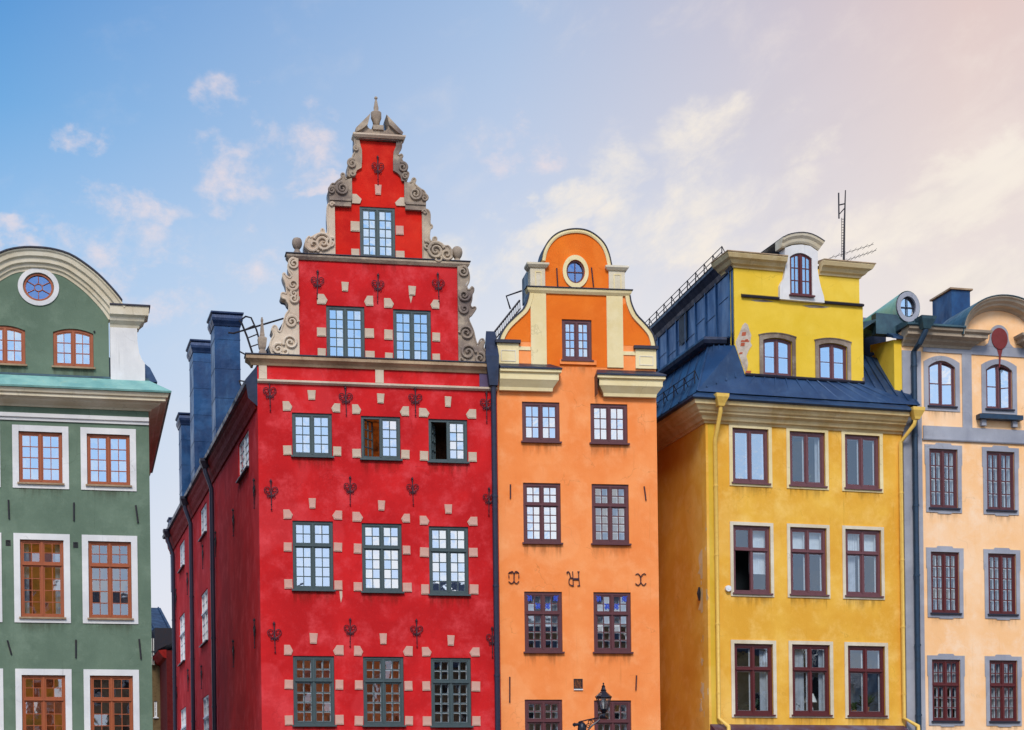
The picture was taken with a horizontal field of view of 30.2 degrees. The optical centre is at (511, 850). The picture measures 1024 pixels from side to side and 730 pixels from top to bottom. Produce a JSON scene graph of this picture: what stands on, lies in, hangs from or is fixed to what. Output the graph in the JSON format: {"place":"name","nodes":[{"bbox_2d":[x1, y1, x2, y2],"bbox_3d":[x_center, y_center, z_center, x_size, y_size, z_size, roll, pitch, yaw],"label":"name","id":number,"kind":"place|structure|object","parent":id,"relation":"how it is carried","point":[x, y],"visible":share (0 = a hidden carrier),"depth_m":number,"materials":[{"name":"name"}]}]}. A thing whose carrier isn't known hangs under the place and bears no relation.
{"place":"outdoors","nodes":[
{"label":"outdoors","id":0,"kind":"place"},
{"bbox_2d":[0,246,171,729],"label":"round gable house","id":1,"kind":"structure","parent":0,"point":[82,407],"depth_m":58.80,"materials":[{"name":"green paint"}]},
{"bbox_2d":[0,326,26,366],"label":"window","id":2,"kind":"structure","parent":1,"relation":"in","point":[14,338],"depth_m":58.46,"materials":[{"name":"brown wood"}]},
{"bbox_2d":[23,273,53,300],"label":"window","id":3,"kind":"structure","parent":1,"relation":"in","point":[38,287],"depth_m":58.64,"materials":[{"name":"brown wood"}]},
{"bbox_2d":[17,432,63,484],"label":"window","id":4,"kind":"structure","parent":1,"relation":"in","point":[40,453],"depth_m":58.63,"materials":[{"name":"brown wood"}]},
{"bbox_2d":[19,540,65,618],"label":"window","id":5,"kind":"structure","parent":1,"relation":"in","point":[41,561],"depth_m":58.77,"materials":[{"name":"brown wood"}]},
{"bbox_2d":[22,675,65,729],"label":"window","id":6,"kind":"structure","parent":1,"relation":"in","point":[43,696],"depth_m":59.96,"materials":[{"name":"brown wood"}]},
{"bbox_2d":[52,329,94,369],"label":"window","id":7,"kind":"structure","parent":1,"relation":"in","point":[67,352],"depth_m":58.86,"materials":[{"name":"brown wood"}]},
{"bbox_2d":[86,434,131,486],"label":"window","id":8,"kind":"structure","parent":1,"relation":"in","point":[108,456],"depth_m":59.10,"materials":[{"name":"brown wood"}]},
{"bbox_2d":[87,541,133,619],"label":"window","id":9,"kind":"structure","parent":1,"relation":"in","point":[109,563],"depth_m":60.22,"materials":[{"name":"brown wood"}]},
{"bbox_2d":[90,676,132,729],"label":"window","id":10,"kind":"structure","parent":1,"relation":"in","point":[111,697],"depth_m":60.43,"materials":[{"name":"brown wood"}]},
{"bbox_2d":[162,96,500,729],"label":"stepped gable house","id":11,"kind":"structure","parent":0,"point":[327,536],"depth_m":60.91,"materials":[{"name":"red paint"}]},
{"bbox_2d":[177,541,184,573],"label":"window","id":12,"kind":"structure","parent":11,"relation":"in","point":[182,550],"depth_m":84.19,"materials":[{"name":"white glass"}]},
{"bbox_2d":[177,613,184,666],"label":"window","id":13,"kind":"structure","parent":11,"relation":"in","point":[182,620],"depth_m":84.60,"materials":[{"name":"white glass"}]},
{"bbox_2d":[181,707,185,729],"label":"window","id":14,"kind":"structure","parent":11,"relation":"in","point":[183,712],"depth_m":85.09,"materials":[{"name":"white paint"}]},
{"bbox_2d":[198,504,206,541],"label":"window","id":15,"kind":"structure","parent":11,"relation":"in","point":[204,511],"depth_m":75.58,"materials":[{"name":"glass"}]},
{"bbox_2d":[199,590,207,647],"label":"window","id":16,"kind":"structure","parent":11,"relation":"in","point":[204,614],"depth_m":75.67,"materials":[{"name":"white glass"}]},
{"bbox_2d":[203,695,208,729],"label":"window","id":17,"kind":"structure","parent":11,"relation":"in","point":[206,700],"depth_m":75.65,"materials":[{"name":"white paint"}]},
{"bbox_2d":[236,430,248,482],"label":"window","id":18,"kind":"structure","parent":11,"relation":"in","point":[244,446],"depth_m":63.46,"materials":[{"name":"glass"}]},
{"bbox_2d":[291,413,333,457],"bbox_3d":[-6.360,-13.218,60.355,1.370,1.415,0.240,-1,0,-11],"label":"window","id":19,"kind":"structure","parent":11,"relation":"in","point":[311,433],"depth_m":60.39,"materials":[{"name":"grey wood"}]},
{"bbox_2d":[292,521,335,591],"bbox_3d":[-6.330,-9.376,60.351,1.390,2.235,0.240,-1,0,-11],"label":"window","id":20,"kind":"structure","parent":11,"relation":"in","point":[312,540],"depth_m":60.39,"materials":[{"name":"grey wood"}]},
{"bbox_2d":[292,656,336,726],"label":"window","id":21,"kind":"structure","parent":11,"relation":"in","point":[313,676],"depth_m":60.49,"materials":[{"name":"grey wood"}]},
{"bbox_2d":[326,306,364,356],"bbox_3d":[-5.329,-16.542,60.638,1.220,1.700,0.105,-1,0,-11],"label":"window","id":22,"kind":"structure","parent":11,"relation":"in","point":[344,325],"depth_m":60.61,"materials":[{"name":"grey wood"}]},
{"bbox_2d":[360,207,397,258],"bbox_3d":[-4.308,-19.778,60.772,1.240,1.685,0.220,-1,0,-11],"label":"window","id":23,"kind":"structure","parent":11,"relation":"in","point":[377,225],"depth_m":60.80,"materials":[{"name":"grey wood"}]},
{"bbox_2d":[360,416,402,460],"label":"window","id":24,"kind":"structure","parent":11,"relation":"in","point":[380,436],"depth_m":60.91,"materials":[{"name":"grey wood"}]},
{"bbox_2d":[361,523,404,593],"bbox_3d":[-4.164,-9.374,60.783,1.390,2.235,0.240,-1,0,-11],"label":"window","id":25,"kind":"structure","parent":11,"relation":"in","point":[381,543],"depth_m":60.82,"materials":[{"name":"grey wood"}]},
{"bbox_2d":[362,657,405,726],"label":"window","id":26,"kind":"structure","parent":11,"relation":"in","point":[383,687],"depth_m":60.92,"materials":[{"name":"grey wood"}]},
{"bbox_2d":[393,310,430,359],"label":"window","id":27,"kind":"structure","parent":11,"relation":"in","point":[411,328],"depth_m":61.04,"materials":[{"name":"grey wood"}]},
{"bbox_2d":[427,419,469,463],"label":"window","id":28,"kind":"structure","parent":11,"relation":"in","point":[447,438],"depth_m":61.34,"materials":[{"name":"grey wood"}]},
{"bbox_2d":[428,526,470,595],"bbox_3d":[-2.038,-9.347,61.208,1.390,2.235,0.240,-1,0,-11],"label":"window","id":29,"kind":"structure","parent":11,"relation":"in","point":[448,546],"depth_m":61.25,"materials":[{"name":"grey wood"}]},
{"bbox_2d":[430,658,473,727],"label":"window","id":30,"kind":"structure","parent":11,"relation":"in","point":[450,677],"depth_m":61.35,"materials":[{"name":"grey wood"}]},
{"bbox_2d":[0,0,1023,703],"label":"sky","id":31,"kind":"structure","parent":0,"point":[179,150],"materials":[{"name":"blue"}]},
{"bbox_2d":[485,228,666,729],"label":"curved gable house","id":32,"kind":"structure","parent":0,"point":[575,377],"depth_m":61.94,"materials":[{"name":"orange paint"}]},
{"bbox_2d":[521,402,561,443],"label":"window","id":33,"kind":"structure","parent":32,"relation":"in","point":[540,421],"depth_m":61.80,"materials":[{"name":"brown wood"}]},
{"bbox_2d":[522,483,562,544],"bbox_3d":[0.979,-10.979,61.769,1.340,1.995,0.240,-1,0,-10],"label":"window","id":34,"kind":"structure","parent":32,"relation":"in","point":[541,501],"depth_m":61.80,"materials":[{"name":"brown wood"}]},
{"bbox_2d":[525,700,561,729],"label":"window","id":35,"kind":"structure","parent":32,"relation":"in","point":[539,714],"depth_m":61.87,"materials":[{"name":"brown wood"}]},
{"bbox_2d":[523,592,564,653],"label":"window","id":36,"kind":"structure","parent":32,"relation":"in","point":[542,610],"depth_m":61.88,"materials":[{"name":"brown wood"}]},
{"bbox_2d":[566,261,583,282],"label":"window","id":37,"kind":"structure","parent":32,"relation":"in","point":[575,270],"depth_m":62.02,"materials":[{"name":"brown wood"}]},
{"bbox_2d":[561,320,593,361],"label":"window","id":38,"kind":"structure","parent":32,"relation":"in","point":[576,334],"depth_m":62.02,"materials":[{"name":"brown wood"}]},
{"bbox_2d":[589,404,629,444],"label":"window","id":39,"kind":"structure","parent":32,"relation":"in","point":[608,421],"depth_m":62.18,"materials":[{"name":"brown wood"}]},
{"bbox_2d":[591,484,631,545],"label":"window","id":40,"kind":"structure","parent":32,"relation":"in","point":[610,518],"depth_m":62.26,"materials":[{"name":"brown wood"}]},
{"bbox_2d":[594,701,630,729],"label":"window","id":41,"kind":"structure","parent":32,"relation":"in","point":[618,713],"depth_m":62.26,"materials":[{"name":"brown wood"}]},
{"bbox_2d":[593,592,633,653],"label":"window","id":42,"kind":"structure","parent":32,"relation":"in","point":[612,618],"depth_m":62.26,"materials":[{"name":"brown wood"}]},
{"label":"ground","id":43,"kind":"structure","parent":0,"visible":0},
{"bbox_2d":[151,607,171,729],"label":"lane house","id":44,"kind":"structure","parent":43,"relation":"on","point":[161,628],"depth_m":99.95,"materials":[{"name":"paint"}]},
{"bbox_2d":[153,701,157,717],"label":"window","id":45,"kind":"structure","parent":44,"relation":"in","point":[155,702],"depth_m":100.00,"materials":[{"name":"white paint"}]},
{"bbox_2d":[153,643,172,729],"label":"red house","id":46,"kind":"structure","parent":43,"relation":"on","point":[162,657],"depth_m":96.45,"materials":[{"name":"red paint"}]},
{"bbox_2d":[573,683,611,729],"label":"street lamp","id":47,"kind":"object","parent":43,"relation":"on","point":[603,695],"visible":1,"depth_m":58.91,"materials":[{"name":"metal"}]},
{"bbox_2d":[645,232,924,729],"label":"mansard house","id":48,"kind":"structure","parent":43,"relation":"on","point":[781,592],"depth_m":64.27,"materials":[{"name":"yellow paint"}]},
{"bbox_2d":[732,428,770,484],"bbox_3d":[7.974,-13.206,63.531,1.420,1.865,0.240,-1,0,-17],"label":"window","id":49,"kind":"structure","parent":48,"relation":"in","point":[750,454],"depth_m":63.56,"materials":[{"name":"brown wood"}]},
{"bbox_2d":[746,698,759,709],"bbox_3d":[8.097,-4.893,63.959,0.867,0.596,0.310,-1,0,-17],"label":"potted plant","id":50,"kind":"object","parent":48,"relation":"in","point":[756,702],"visible":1,"depth_m":63.89,"materials":[{"name":"green plant"}]},
{"bbox_2d":[733,525,772,594],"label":"window","id":51,"kind":"structure","parent":48,"relation":"in","point":[750,543],"depth_m":63.89,"materials":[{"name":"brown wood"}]},
{"bbox_2d":[734,644,775,715],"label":"window","id":52,"kind":"structure","parent":48,"relation":"in","point":[753,662],"depth_m":63.78,"materials":[{"name":"red wood"}]},
{"bbox_2d":[763,339,790,375],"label":"window","id":53,"kind":"structure","parent":48,"relation":"in","point":[776,352],"depth_m":63.88,"materials":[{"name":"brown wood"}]},
{"bbox_2d":[789,254,814,297],"bbox_3d":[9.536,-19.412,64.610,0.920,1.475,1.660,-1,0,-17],"label":"window","id":54,"kind":"structure","parent":48,"relation":"in","point":[800,264],"depth_m":63.97,"materials":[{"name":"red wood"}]},
{"bbox_2d":[789,432,827,487],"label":"window","id":55,"kind":"structure","parent":48,"relation":"in","point":[806,449],"depth_m":64.46,"materials":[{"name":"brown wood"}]},
{"bbox_2d":[790,527,829,595],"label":"window","id":56,"kind":"structure","parent":48,"relation":"in","point":[807,545],"depth_m":64.36,"materials":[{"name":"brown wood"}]},
{"bbox_2d":[804,693,816,708],"bbox_3d":[10.160,-4.995,64.587,0.460,0.720,0.460,-1,0,-17],"label":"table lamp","id":57,"kind":"object","parent":48,"relation":"in","point":[814,699],"visible":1,"depth_m":64.48,"materials":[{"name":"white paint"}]},
{"bbox_2d":[792,645,832,715],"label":"window","id":58,"kind":"structure","parent":48,"relation":"in","point":[810,663],"depth_m":64.35,"materials":[{"name":"red wood"}]},
{"bbox_2d":[819,344,845,379],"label":"window","id":59,"kind":"structure","parent":48,"relation":"in","point":[832,357],"depth_m":64.49,"materials":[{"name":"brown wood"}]},
{"bbox_2d":[830,190,876,260],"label":"roof aerial","id":60,"kind":"object","parent":48,"relation":"on","point":[843,227],"visible":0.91,"depth_m":70.09,"materials":[{"name":"metal"}]},
{"bbox_2d":[851,702,858,710],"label":"potted plant","id":61,"kind":"object","parent":48,"relation":"in","point":[853,706],"visible":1,"depth_m":65.01,"materials":[{"name":"green plant"}]},
{"bbox_2d":[844,435,881,490],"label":"window","id":62,"kind":"structure","parent":48,"relation":"in","point":[861,452],"depth_m":65.06,"materials":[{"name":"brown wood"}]},
{"bbox_2d":[845,529,883,597],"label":"window","id":63,"kind":"structure","parent":48,"relation":"in","point":[862,546],"depth_m":64.95,"materials":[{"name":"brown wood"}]},
{"bbox_2d":[856,694,875,710],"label":"potted plant","id":64,"kind":"object","parent":48,"relation":"in","point":[870,701],"visible":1,"depth_m":65.15,"materials":[{"name":"green plant"}]},
{"bbox_2d":[847,646,887,716],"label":"window","id":65,"kind":"structure","parent":48,"relation":"in","point":[865,663],"depth_m":65.01,"materials":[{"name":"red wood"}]},
{"bbox_2d":[863,287,1023,729],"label":"grey trimmed house","id":66,"kind":"structure","parent":43,"relation":"on","point":[963,441],"depth_m":65.80,"materials":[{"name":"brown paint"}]},
{"bbox_2d":[928,361,957,407],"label":"window","id":67,"kind":"structure","parent":66,"relation":"in","point":[941,374],"depth_m":65.65,"materials":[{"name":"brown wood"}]},
{"bbox_2d":[929,449,960,509],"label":"window","id":68,"kind":"structure","parent":66,"relation":"in","point":[942,463],"depth_m":65.74,"materials":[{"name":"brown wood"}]},
{"bbox_2d":[930,552,961,614],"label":"window","id":69,"kind":"structure","parent":66,"relation":"in","point":[944,565],"depth_m":65.74,"materials":[{"name":"red wood"}]},
{"bbox_2d":[931,660,962,721],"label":"window","id":70,"kind":"structure","parent":66,"relation":"in","point":[945,673],"depth_m":65.73,"materials":[{"name":"red wood"}]},
{"bbox_2d":[985,365,1014,410],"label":"window","id":71,"kind":"structure","parent":66,"relation":"in","point":[998,381],"depth_m":66.19,"materials":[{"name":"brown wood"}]},
{"bbox_2d":[986,452,1017,511],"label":"window","id":72,"kind":"structure","parent":66,"relation":"in","point":[1000,472],"depth_m":66.29,"materials":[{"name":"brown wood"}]},
{"bbox_2d":[988,554,1018,615],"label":"window","id":73,"kind":"structure","parent":66,"relation":"in","point":[1001,567],"depth_m":66.31,"materials":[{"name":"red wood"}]},
{"bbox_2d":[989,661,1020,722],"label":"window","id":74,"kind":"structure","parent":66,"relation":"in","point":[1003,693],"depth_m":66.29,"materials":[{"name":"red wood"}]}
]}

